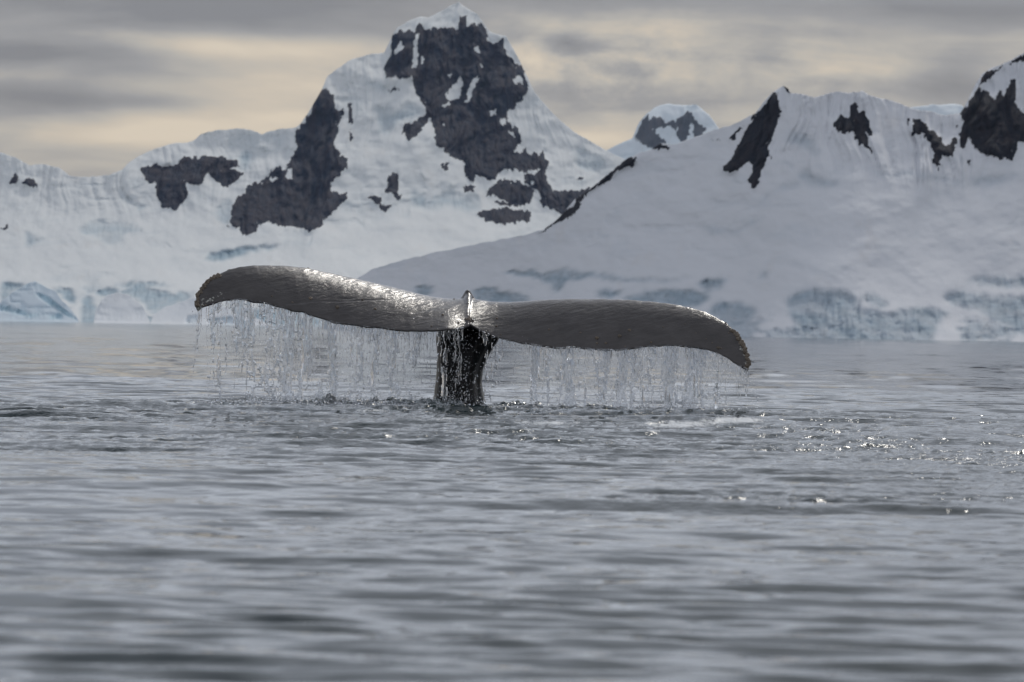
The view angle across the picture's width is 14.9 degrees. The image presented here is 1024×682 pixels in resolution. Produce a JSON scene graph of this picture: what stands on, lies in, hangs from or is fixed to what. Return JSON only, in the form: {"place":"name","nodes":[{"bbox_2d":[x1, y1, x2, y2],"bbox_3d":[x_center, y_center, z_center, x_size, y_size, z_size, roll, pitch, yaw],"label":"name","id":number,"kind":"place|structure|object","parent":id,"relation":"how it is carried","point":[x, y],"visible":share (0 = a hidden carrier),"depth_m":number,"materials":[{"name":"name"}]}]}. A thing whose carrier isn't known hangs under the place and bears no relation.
{"place":"outdoors","nodes":[
{"label":"outdoors","id":0,"kind":"place"},
{"bbox_2d":[0,2,624,325],"bbox_3d":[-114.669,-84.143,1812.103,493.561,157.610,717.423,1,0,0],"label":"snowy mountain","id":1,"kind":"structure","parent":0,"point":[445,129],"depth_m":1705.58,"materials":[{"name":"white snow"}]},
{"bbox_2d":[0,321,1023,681],"bbox_3d":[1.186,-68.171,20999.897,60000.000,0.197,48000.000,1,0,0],"label":"sea","id":2,"kind":"structure","parent":0,"point":[856,515],"depth_m":12.70,"materials":[{"name":"liquid"}]},
{"bbox_2d":[0,281,78,321],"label":"iceberg","id":3,"kind":"object","parent":2,"relation":"on","point":[34,301],"visible":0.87,"depth_m":1343.62,"materials":[{"name":"white ice"}]},
{"bbox_2d":[93,292,150,323],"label":"snow bank","id":4,"kind":"structure","parent":2,"relation":"in","point":[119,307],"depth_m":1295.23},
{"bbox_2d":[151,297,273,325],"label":"snow bank","id":5,"kind":"structure","parent":2,"relation":"in","point":[180,313],"depth_m":1310.78,"materials":[{"name":"white snow"}]},
{"bbox_2d":[191,401,267,404],"bbox_3d":[-2.018,0.483,29.002,1.104,0.089,0.708,1,0,0],"label":"splash","id":6,"kind":"object","parent":2,"relation":"on","point":[232,403],"visible":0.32,"depth_m":28.89,"materials":[{"name":"liquid"}]},
{"bbox_2d":[293,393,465,405],"bbox_3d":[-1.009,0.469,29.349,1.728,0.150,0.712,1,0,0],"label":"splash","id":7,"kind":"object","parent":2,"relation":"on","point":[409,401],"visible":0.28,"depth_m":29.25,"materials":[{"name":"liquid"}]},
{"bbox_2d":[194,265,750,404],"bbox_3d":[-0.301,0.356,29.835,4.171,1.804,1.176,1,0,0],"label":"whale","id":8,"kind":"object","parent":2,"relation":"on","point":[614,324],"visible":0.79,"depth_m":29.46},
{"bbox_2d":[188,298,748,404],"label":"water threads","id":9,"kind":"object","parent":8,"relation":"hanging from","point":[642,350],"visible":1,"depth_m":29.25,"materials":[{"name":"white"}]},
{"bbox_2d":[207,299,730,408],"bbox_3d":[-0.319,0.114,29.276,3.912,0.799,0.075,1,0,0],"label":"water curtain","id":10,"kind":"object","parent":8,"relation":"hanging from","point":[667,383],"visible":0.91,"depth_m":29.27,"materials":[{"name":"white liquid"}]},
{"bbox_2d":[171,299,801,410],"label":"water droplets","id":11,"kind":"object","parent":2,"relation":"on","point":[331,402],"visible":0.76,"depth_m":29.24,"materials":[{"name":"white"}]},
{"bbox_2d":[495,400,611,406],"bbox_3d":[0.325,0.506,29.502,1.271,0.121,0.706,1,0,0],"label":"splash","id":12,"kind":"object","parent":2,"relation":"on","point":[503,403],"visible":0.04,"depth_m":29.44,"materials":[{"name":"liquid"}]},
{"bbox_2d":[0,0,1023,176],"label":"sky","id":13,"kind":"structure","parent":0,"point":[88,88],"materials":[{"name":"grey"}]},
{"bbox_2d":[320,53,1023,341],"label":"glacier slope","id":14,"kind":"structure","parent":0,"point":[782,211],"depth_m":570.80,"materials":[{"name":"white snow"}]},
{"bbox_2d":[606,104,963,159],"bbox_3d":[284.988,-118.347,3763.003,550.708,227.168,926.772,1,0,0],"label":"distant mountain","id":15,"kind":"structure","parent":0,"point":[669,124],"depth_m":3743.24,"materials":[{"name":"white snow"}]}
]}

